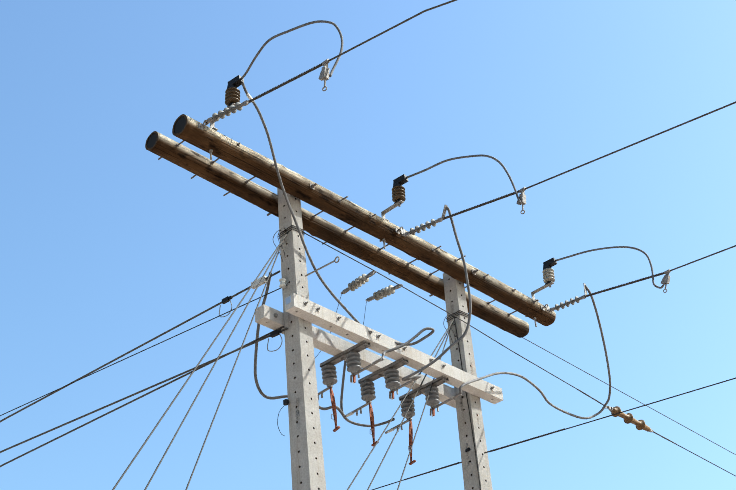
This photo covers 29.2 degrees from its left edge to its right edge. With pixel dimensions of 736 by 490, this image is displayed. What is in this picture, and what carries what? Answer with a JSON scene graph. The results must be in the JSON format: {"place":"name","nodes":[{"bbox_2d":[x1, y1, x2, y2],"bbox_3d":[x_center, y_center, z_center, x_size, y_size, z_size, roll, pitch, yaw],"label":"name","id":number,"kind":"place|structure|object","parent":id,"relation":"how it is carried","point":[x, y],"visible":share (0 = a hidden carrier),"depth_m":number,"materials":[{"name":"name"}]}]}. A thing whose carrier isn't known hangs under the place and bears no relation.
{"place":"outdoors","nodes":[
{"label":"outdoors","id":0,"kind":"place"},
{"bbox_2d":[319,59,329,90],"bbox_3d":[-0.327,-1.273,10.676,0.105,0.276,0.050,-30,-41,34],"label":"wire clamp","id":1,"kind":"object","parent":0,"point":[324,73],"visible":1,"depth_m":10.67,"materials":[{"name":"silver metal"}]},
{"bbox_2d":[249,63,322,102],"bbox_3d":[-0.644,-1.261,11.018,0.839,0.161,0.026,-30,-41,34],"label":"phase preformed dead end","id":2,"kind":"object","parent":1,"relation":"attached to","point":[287,82],"visible":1,"depth_m":11.00,"materials":[{"name":"metal"}]},
{"bbox_2d":[206,100,250,122],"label":"insulator end fittings","id":3,"kind":"object","parent":2,"relation":"attached to","point":[244,103],"visible":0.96,"depth_m":11.32,"materials":[{"name":"silver metal"}]},
{"bbox_2d":[212,102,241,120],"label":"phase strain insulator sheds","id":4,"kind":"object","parent":3,"relation":"attached to","point":[221,114],"visible":0.96,"depth_m":11.44,"materials":[{"name":"grey ceramic"}]},
{"bbox_2d":[328,0,456,61],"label":"phase conductor","id":5,"kind":"object","parent":2,"relation":"attached to","point":[381,33],"visible":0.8,"depth_m":10.29,"materials":[{"name":"metal"}]},
{"bbox_2d":[330,375,355,431],"bbox_3d":[-0.204,1.361,12.184,0.320,0.415,0.054,-30,-41,34],"label":"switch blade","id":6,"kind":"object","parent":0,"point":[332,397],"visible":0.96,"depth_m":12.24,"materials":[{"name":"orange metal"}]},
{"bbox_2d":[340,361,394,426],"bbox_3d":[-0.106,1.374,12.938,0.339,0.433,0.847,-20,-36,22],"label":"cable","id":7,"kind":"object","parent":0,"point":[341,406],"visible":0.79,"depth_m":12.89,"materials":[{"name":"grey rubber"}]},
{"bbox_2d":[0,0,735,489],"label":"sky","id":8,"kind":"structure","parent":0,"point":[108,246],"materials":[{"name":"blue"}]},
{"bbox_2d":[345,380,414,417],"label":"switch terminals","id":9,"kind":"object","parent":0,"point":[390,396],"visible":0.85,"depth_m":12.51,"materials":[{"name":"grey metal"}]},
{"bbox_2d":[369,391,393,446],"bbox_3d":[0.132,1.533,12.493,0.324,0.410,0.046,-30,-41,34],"label":"switch blade","id":10,"kind":"object","parent":9,"relation":"attached to","point":[372,420],"visible":0.98,"depth_m":12.55,"materials":[{"name":"orange metal"}]},
{"bbox_2d":[302,232,602,404],"bbox_3d":[0.953,0.785,13.624,0.044,0.341,4.339,-30,-41,34],"label":"span wire","id":11,"kind":"object","parent":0,"point":[436,306],"visible":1,"depth_m":13.33,"materials":[{"name":"grey metal"}]},
{"bbox_2d":[516,187,526,213],"bbox_3d":[1.325,-0.373,12.152,0.106,0.250,0.050,-30,-41,34],"label":"wire clamp","id":12,"kind":"object","parent":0,"point":[522,196],"visible":0.98,"depth_m":12.15,"materials":[{"name":"silver metal"}]},
{"bbox_2d":[443,190,519,219],"bbox_3d":[0.997,-0.352,12.501,0.871,0.183,0.026,-30,-41,34],"label":"phase preformed dead end","id":13,"kind":"object","parent":12,"relation":"attached to","point":[482,204],"visible":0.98,"depth_m":12.49,"materials":[{"name":"metal"}]},
{"bbox_2d":[403,218,442,235],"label":"insulator end fittings","id":14,"kind":"object","parent":13,"relation":"attached to","point":[436,221],"visible":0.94,"depth_m":12.82,"materials":[{"name":"silver metal"}]},
{"bbox_2d":[410,219,435,234],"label":"phase strain insulator sheds","id":15,"kind":"object","parent":14,"relation":"attached to","point":[418,229],"visible":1,"depth_m":12.92,"materials":[{"name":"grey ceramic"}]},
{"bbox_2d":[525,101,735,188],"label":"phase conductor","id":16,"kind":"object","parent":13,"relation":"attached to","point":[633,144],"visible":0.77,"depth_m":11.48,"materials":[{"name":"metal"}]},
{"bbox_2d":[522,337,735,454],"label":"span wire","id":17,"kind":"object","parent":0,"point":[625,394],"visible":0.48,"depth_m":16.18,"materials":[{"name":"grey metal"}]},
{"bbox_2d":[610,406,649,431],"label":"span wire strain insulator sheds","id":18,"kind":"object","parent":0,"point":[628,418],"visible":0.98,"depth_m":15.14,"materials":[{"name":"brown ceramic"}]},
{"bbox_2d":[607,406,653,431],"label":"insulator end fittings","id":19,"kind":"object","parent":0,"point":[609,408],"visible":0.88,"depth_m":14.96,"materials":[{"name":"silver metal"}]},
{"label":"ground","id":20,"kind":"structure","parent":0,"visible":0},
{"bbox_2d":[277,188,325,489],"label":"pole","id":21,"kind":"object","parent":20,"relation":"on","point":[307,462],"visible":0.9,"depth_m":11.61,"materials":[{"name":"concrete"}]},
{"bbox_2d":[0,270,279,421],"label":"power line","id":22,"kind":"object","parent":21,"relation":"attached to","point":[195,316],"visible":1,"depth_m":13.07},
{"bbox_2d":[222,296,231,303],"bbox_3d":[-1.246,0.482,12.515,0.112,0.042,0.032,-30,-41,34],"label":"cable clamp","id":23,"kind":"object","parent":22,"relation":"attached to","point":[225,300],"visible":0.89,"depth_m":12.51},
{"bbox_2d":[254,272,344,417],"bbox_3d":[-0.761,0.976,12.652,0.541,0.874,1.322,-18,-35,20],"label":"cable","id":24,"kind":"object","parent":22,"relation":"attached to","point":[255,369],"visible":0.65,"depth_m":12.55,"materials":[{"name":"black rubber"}]},
{"bbox_2d":[0,326,283,466],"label":"power line","id":25,"kind":"object","parent":21,"relation":"attached to","point":[182,376],"visible":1,"depth_m":12.80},
{"bbox_2d":[270,329,281,337],"bbox_3d":[-0.770,0.740,11.900,0.111,0.041,0.026,-23,-37,26],"label":"cable clamp","id":26,"kind":"object","parent":25,"relation":"attached to","point":[275,333],"visible":0.93,"depth_m":11.89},
{"bbox_2d":[0,285,286,415],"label":"thin wire","id":27,"kind":"object","parent":21,"relation":"attached to","point":[140,351],"visible":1,"depth_m":12.78,"materials":[{"name":"grey metal"}]},
{"bbox_2d":[0,328,287,452],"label":"power line","id":28,"kind":"object","parent":21,"relation":"attached to","point":[203,364],"visible":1,"depth_m":12.55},
{"bbox_2d":[267,333,281,351],"bbox_3d":[-0.783,0.816,11.865,0.161,0.166,0.007,-23,-37,26],"label":"wire loop","id":29,"kind":"object","parent":28,"relation":"hanging from","point":[278,348],"visible":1,"depth_m":11.85,"materials":[{"name":"grey metal"}]},
{"bbox_2d":[112,232,288,489],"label":"guy wire","id":30,"kind":"object","parent":21,"relation":"attached to","point":[133,459],"visible":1,"depth_m":9.67,"materials":[{"name":"grey metal"}]},
{"bbox_2d":[144,237,285,489],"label":"guy wire","id":31,"kind":"object","parent":21,"relation":"attached to","point":[210,372],"visible":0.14,"depth_m":10.14,"materials":[{"name":"grey metal"}]},
{"bbox_2d":[185,243,282,489],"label":"guy wire","id":32,"kind":"object","parent":21,"relation":"attached to","point":[231,373],"depth_m":10.48,"materials":[{"name":"grey metal"}]},
{"bbox_2d":[251,276,285,288],"bbox_3d":[-0.857,0.337,12.192,0.437,0.251,0.085,-30,-41,34],"label":"cable clamp","id":33,"kind":"object","parent":21,"relation":"attached to","point":[282,281],"visible":0.85,"depth_m":12.28,"materials":[{"name":"silver metal"}]},
{"bbox_2d":[305,256,339,276],"bbox_3d":[-0.386,0.197,11.949,0.414,0.060,0.014,-30,-41,34],"label":"pole pigtail rod","id":34,"kind":"object","parent":21,"relation":"attached to","point":[338,257],"visible":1,"depth_m":11.93,"materials":[{"name":"grey metal"}]},
{"bbox_2d":[145,131,528,337],"bbox_3d":[-0.072,0.026,13.368,0.188,0.217,5.000,-30,-41,34],"label":"wooden crossarm","id":35,"kind":"object","parent":21,"relation":"attached to","point":[196,163],"visible":0.88,"depth_m":13.02,"materials":[{"name":"brown wood"}]},
{"bbox_2d":[255,304,455,407],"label":"beam","id":36,"kind":"structure","parent":21,"relation":"attached to","point":[328,343],"depth_m":12.39,"materials":[{"name":"concrete"}]},
{"bbox_2d":[172,114,555,325],"bbox_3d":[0.178,-0.111,13.218,0.206,0.218,5.000,-30,-41,34],"label":"wooden crossarm","id":37,"kind":"object","parent":21,"relation":"attached to","point":[241,157],"visible":0.96,"depth_m":12.80,"materials":[{"name":"brown wood"}]},
{"bbox_2d":[198,120,208,129],"bbox_3d":[-1.429,-0.946,11.704,0.308,0.050,0.050,-30,-41,34],"label":"phase eye bolt","id":38,"kind":"object","parent":37,"relation":"attached to","point":[200,126],"visible":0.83,"depth_m":11.64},
{"bbox_2d":[209,103,234,159],"bbox_3d":[-1.218,-0.944,11.780,0.357,0.420,0.045,-30,-41,34],"label":"insulator bracket","id":39,"kind":"object","parent":37,"relation":"attached to","point":[212,124],"visible":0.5,"depth_m":11.86,"materials":[{"name":"silver metal"}]},
{"bbox_2d":[225,87,239,105],"bbox_3d":[-1.135,-1.237,11.859,0.129,0.147,0.131,-30,-41,34],"label":"insulator","id":40,"kind":"object","parent":39,"relation":"on","point":[232,94],"visible":0.88,"depth_m":11.82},
{"bbox_2d":[227,75,243,88],"bbox_3d":[-1.122,-1.349,11.903,0.156,0.108,0.090,-30,-41,34],"label":"connector cap","id":41,"kind":"object","parent":40,"relation":"on","point":[236,81],"visible":0.77,"depth_m":11.88,"materials":[{"name":"black plastic"}]},
{"bbox_2d":[241,20,342,79],"bbox_3d":[-0.660,-1.348,11.243,0.136,0.881,1.281,23,-42,-36],"label":"jumper cable","id":42,"kind":"object","parent":39,"relation":"attached to","point":[290,30],"visible":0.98,"depth_m":11.22,"materials":[{"name":"grey metal"}]},
{"bbox_2d":[241,79,434,360],"bbox_3d":[-0.377,-0.050,12.218,0.440,1.999,2.350,-29,-40,32],"label":"power cable","id":43,"kind":"object","parent":39,"relation":"attached to","point":[407,343],"visible":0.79,"depth_m":12.24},
{"bbox_2d":[346,361,452,432],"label":"terminal sleeves","id":44,"kind":"object","parent":43,"relation":"attached to","point":[351,413],"visible":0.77,"depth_m":12.79,"materials":[{"name":"grey metal"}]},
{"bbox_2d":[158,123,537,315],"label":"bolts","id":45,"kind":"object","parent":37,"relation":"attached to","point":[312,186],"visible":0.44,"depth_m":13.06,"materials":[{"name":"metal"}]},
{"bbox_2d":[381,200,403,248],"bbox_3d":[0.221,-0.189,13.119,0.307,0.420,0.045,-30,-41,34],"label":"insulator bracket","id":46,"kind":"object","parent":37,"relation":"attached to","point":[390,208],"visible":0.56,"depth_m":13.19,"materials":[{"name":"silver metal"}]},
{"bbox_2d":[392,185,405,201],"bbox_3d":[0.286,-0.472,13.211,0.129,0.147,0.131,-30,-41,34],"label":"insulator","id":47,"kind":"object","parent":46,"relation":"on","point":[398,191],"visible":0.92,"depth_m":13.17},
{"bbox_2d":[393,174,407,186],"bbox_3d":[0.298,-0.583,13.256,0.156,0.108,0.090,-30,-41,34],"label":"connector cap","id":48,"kind":"object","parent":47,"relation":"on","point":[401,180],"visible":0.69,"depth_m":13.24,"materials":[{"name":"black plastic"}]},
{"bbox_2d":[406,154,521,203],"bbox_3d":[0.817,-0.505,12.657,1.214,0.926,0.068,-29,-40,32],"label":"jumper cable","id":49,"kind":"object","parent":46,"relation":"attached to","point":[482,155],"visible":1,"depth_m":12.63,"materials":[{"name":"grey metal"}]},
{"bbox_2d":[380,227,405,241],"bbox_3d":[0.224,-0.071,13.192,0.301,0.117,0.054,-30,-41,34],"label":"insulator fitting","id":50,"kind":"object","parent":37,"relation":"attached to","point":[401,229],"visible":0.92,"depth_m":13.13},
{"bbox_2d":[224,135,551,435],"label":"tie wire scraps","id":51,"kind":"object","parent":50,"relation":"attached to","point":[284,405],"visible":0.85,"depth_m":11.49,"materials":[{"name":"black metal"}]},
{"bbox_2d":[525,304,549,316],"bbox_3d":[1.744,0.699,14.583,0.297,0.097,0.054,-30,-41,34],"label":"insulator fitting","id":52,"kind":"object","parent":37,"relation":"attached to","point":[546,306],"visible":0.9,"depth_m":14.53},
{"bbox_2d":[531,281,553,326],"bbox_3d":[1.796,0.608,14.539,0.327,0.420,0.045,-30,-41,34],"label":"insulator bracket","id":53,"kind":"object","parent":37,"relation":"attached to","point":[540,289],"visible":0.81,"depth_m":14.61,"materials":[{"name":"grey metal"}]},
{"bbox_2d":[542,268,554,282],"bbox_3d":[1.868,0.320,14.625,0.123,0.147,0.125,-30,-41,34],"label":"insulator","id":54,"kind":"object","parent":53,"relation":"on","point":[548,274],"visible":0.92,"depth_m":14.59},
{"bbox_2d":[543,258,556,269],"bbox_3d":[1.880,0.209,14.670,0.156,0.108,0.090,-30,-41,34],"label":"connector cap","id":55,"kind":"object","parent":54,"relation":"on","point":[550,263],"visible":0.75,"depth_m":14.65,"materials":[{"name":"black plastic"}]},
{"bbox_2d":[555,246,663,288],"bbox_3d":[2.387,0.279,14.096,1.180,0.883,0.069,-30,-41,33],"label":"jumper cable","id":56,"kind":"object","parent":53,"relation":"attached to","point":[649,260],"visible":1,"depth_m":14.04,"materials":[{"name":"black rubber"}]},
{"bbox_2d":[587,272,664,296],"bbox_3d":[2.526,0.388,13.899,0.911,0.184,0.026,-30,-41,34],"label":"phase preformed dead end","id":57,"kind":"object","parent":56,"relation":"attached to","point":[621,285],"visible":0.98,"depth_m":13.89,"materials":[{"name":"metal"}]},
{"bbox_2d":[548,295,586,311],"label":"insulator end fittings","id":58,"kind":"object","parent":57,"relation":"attached to","point":[580,298],"visible":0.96,"depth_m":14.23,"materials":[{"name":"grey metal"}]},
{"bbox_2d":[554,296,579,310],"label":"phase strain insulator sheds","id":59,"kind":"object","parent":58,"relation":"attached to","point":[567,303],"visible":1,"depth_m":14.32,"materials":[{"name":"grey ceramic"}]},
{"bbox_2d":[661,269,670,292],"bbox_3d":[2.861,0.349,13.553,0.124,0.220,0.035,-30,-41,34],"label":"wire clamp","id":60,"kind":"object","parent":57,"relation":"attached to","point":[665,281],"visible":0.98,"depth_m":13.55,"materials":[{"name":"silver metal"}]},
{"bbox_2d":[670,245,735,270],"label":"phase conductor","id":61,"kind":"object","parent":57,"relation":"attached to","point":[703,258],"visible":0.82,"depth_m":13.34,"materials":[{"name":"metal"}]},
{"bbox_2d":[273,225,468,342],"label":"guy wraps","id":62,"kind":"object","parent":21,"relation":"attached to","point":[303,233],"visible":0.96,"depth_m":12.38,"materials":[{"name":"grey metal"}]},
{"bbox_2d":[284,293,502,403],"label":"beam","id":63,"kind":"structure","parent":21,"relation":"attached to","point":[344,326],"depth_m":12.40,"materials":[{"name":"concrete"}]},
{"bbox_2d":[286,296,290,304],"bbox_3d":[-0.662,0.460,11.736,0.060,0.060,0.002,-30,-41,34],"label":"beam id plate","id":64,"kind":"object","parent":63,"relation":"attached to","point":[288,300],"visible":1,"depth_m":11.73,"materials":[{"name":"silver metal"}]},
{"bbox_2d":[320,340,369,386],"bbox_3d":[-0.201,0.985,12.367,0.550,0.398,0.075,-30,-41,34],"label":"fuse cutout bracket","id":65,"kind":"object","parent":63,"relation":"attached to","point":[341,356],"visible":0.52,"depth_m":12.35,"materials":[{"name":"grey metal"}]},
{"bbox_2d":[321,352,361,384],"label":"insulators","id":66,"kind":"object","parent":65,"relation":"attached to","point":[353,362],"visible":0.96,"depth_m":12.33,"materials":[{"name":"grey ceramic"}]},
{"bbox_2d":[318,359,381,399],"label":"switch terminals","id":67,"kind":"object","parent":66,"relation":"attached to","point":[351,376],"visible":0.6,"depth_m":12.19,"materials":[{"name":"grey metal"}]},
{"bbox_2d":[358,357,408,402],"bbox_3d":[0.138,1.159,12.676,0.550,0.398,0.075,-30,-41,34],"label":"fuse cutout bracket","id":68,"kind":"object","parent":63,"relation":"attached to","point":[396,364],"visible":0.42,"depth_m":12.66,"materials":[{"name":"grey metal"}]},
{"bbox_2d":[360,369,400,400],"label":"insulators","id":69,"kind":"object","parent":68,"relation":"attached to","point":[391,377],"visible":0.96,"depth_m":12.59,"materials":[{"name":"grey ceramic"}]},
{"bbox_2d":[274,301,493,389],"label":"bolts","id":70,"kind":"object","parent":63,"relation":"attached to","point":[369,332],"visible":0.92,"depth_m":12.26,"materials":[{"name":"grey metal"}]},
{"bbox_2d":[399,375,448,419],"bbox_3d":[0.512,1.350,13.015,0.550,0.398,0.075,-30,-41,34],"label":"fuse cutout bracket","id":71,"kind":"object","parent":63,"relation":"attached to","point":[440,380],"visible":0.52,"depth_m":12.99,"materials":[{"name":"grey metal"}]},
{"bbox_2d":[401,386,439,417],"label":"insulators","id":72,"kind":"object","parent":71,"relation":"attached to","point":[433,397],"visible":0.88,"depth_m":12.92,"materials":[{"name":"grey ceramic"}]},
{"bbox_2d":[385,394,460,433],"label":"switch terminals","id":73,"kind":"object","parent":72,"relation":"attached to","point":[434,407],"visible":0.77,"depth_m":12.84,"materials":[{"name":"grey metal"}]},
{"bbox_2d":[409,408,434,464],"bbox_3d":[0.487,1.735,12.825,0.351,0.433,0.043,-30,-41,34],"label":"switch blade","id":74,"kind":"object","parent":73,"relation":"attached to","point":[411,434],"visible":0.88,"depth_m":12.89,"materials":[{"name":"orange metal"}]},
{"bbox_2d":[459,285,610,418],"bbox_3d":[1.845,1.089,13.845,0.720,1.562,2.741,-25,-38,28],"label":"power cable","id":75,"kind":"object","parent":63,"relation":"attached to","point":[538,389],"visible":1,"depth_m":14.30,"materials":[{"name":"grey rubber"}]},
{"bbox_2d":[373,205,586,398],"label":"cable clamps","id":76,"kind":"object","parent":75,"relation":"attached to","point":[443,215],"visible":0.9,"depth_m":12.79,"materials":[{"name":"grey metal"}]},
{"bbox_2d":[402,206,471,380],"bbox_3d":[0.595,0.472,12.632,0.660,1.563,0.323,-23,-37,26],"label":"power cable","id":77,"kind":"object","parent":76,"relation":"attached to","point":[409,377],"visible":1,"depth_m":12.49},
{"bbox_2d":[654,432,734,475],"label":"span wire","id":78,"kind":"object","parent":21,"relation":"attached to","point":[703,458],"visible":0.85,"depth_m":16.05,"materials":[{"name":"black metal"}]},
{"bbox_2d":[341,271,375,293],"bbox_3d":[-0.088,0.344,12.986,0.038,0.044,0.467,25,-43,-37],"label":"strain insulator","id":79,"kind":"object","parent":78,"relation":"attached to","point":[368,275],"visible":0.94,"depth_m":12.90,"materials":[{"name":"grey metal"}]},
{"bbox_2d":[348,274,368,290],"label":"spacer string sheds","id":80,"kind":"object","parent":79,"relation":"attached to","point":[359,281],"visible":0.98,"depth_m":12.97,"materials":[{"name":"white ceramic"}]},
{"bbox_2d":[366,284,402,301],"bbox_3d":[0.149,0.448,13.229,0.038,0.080,0.482,25,-43,-37],"label":"strain insulator","id":81,"kind":"object","parent":78,"relation":"attached to","point":[371,298],"visible":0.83,"depth_m":13.14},
{"bbox_2d":[373,285,394,300],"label":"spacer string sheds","id":82,"kind":"object","parent":81,"relation":"attached to","point":[382,293],"visible":1,"depth_m":13.21,"materials":[{"name":"white ceramic"}]},
{"bbox_2d":[578,389,601,403],"bbox_3d":[2.314,1.584,14.752,0.016,0.051,0.430,-30,-41,34],"label":"wire grip","id":83,"kind":"object","parent":78,"relation":"attached to","point":[589,396],"visible":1,"depth_m":14.74,"materials":[{"name":"metal"}]},
{"bbox_2d":[347,317,455,489],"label":"guy wire","id":84,"kind":"object","parent":20,"relation":"on","point":[396,411],"visible":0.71,"depth_m":12.03,"materials":[{"name":"grey metal"}]},
{"bbox_2d":[367,321,453,489],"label":"guy wire","id":85,"kind":"object","parent":20,"relation":"on","point":[407,411],"visible":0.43,"depth_m":12.37,"materials":[{"name":"grey metal"}]},
{"bbox_2d":[397,326,451,489],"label":"guy wire","id":86,"kind":"object","parent":20,"relation":"on","point":[420,418],"depth_m":12.42,"materials":[{"name":"grey metal"}]},
{"bbox_2d":[443,273,492,489],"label":"pole","id":87,"kind":"object","parent":20,"relation":"on","point":[455,296],"visible":0.75,"depth_m":13.20,"materials":[{"name":"concrete"}]},
{"bbox_2d":[283,399,469,451],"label":"pole clips","id":88,"kind":"object","parent":87,"relation":"attached to","point":[285,402],"visible":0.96,"depth_m":11.50,"materials":[{"name":"black metal"}]},
{"bbox_2d":[405,462,461,479],"bbox_3d":[0.633,2.116,13.293,0.785,0.098,0.014,-30,-41,34],"label":"service wire grip","id":89,"kind":"object","parent":87,"relation":"attached to","point":[435,470],"visible":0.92,"depth_m":13.28,"materials":[{"name":"metal"}]},
{"bbox_2d":[372,462,457,489],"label":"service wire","id":90,"kind":"object","parent":89,"relation":"attached to","point":[404,479],"visible":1,"depth_m":13.59,"materials":[{"name":"grey metal"}]},
{"bbox_2d":[455,323,480,489],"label":"cable","id":91,"kind":"object","parent":87,"relation":"attached to","point":[469,411],"visible":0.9,"depth_m":13.07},
{"bbox_2d":[484,428,564,452],"bbox_3d":[1.394,1.755,12.659,0.908,0.119,0.014,-30,-41,34],"label":"service wire grip","id":92,"kind":"object","parent":87,"relation":"attached to","point":[525,440],"visible":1,"depth_m":12.64,"materials":[{"name":"metal"}]},
{"bbox_2d":[489,378,735,451],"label":"service wire","id":93,"kind":"object","parent":92,"relation":"attached to","point":[621,412],"visible":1,"depth_m":11.98,"materials":[{"name":"grey metal"}]}
]}

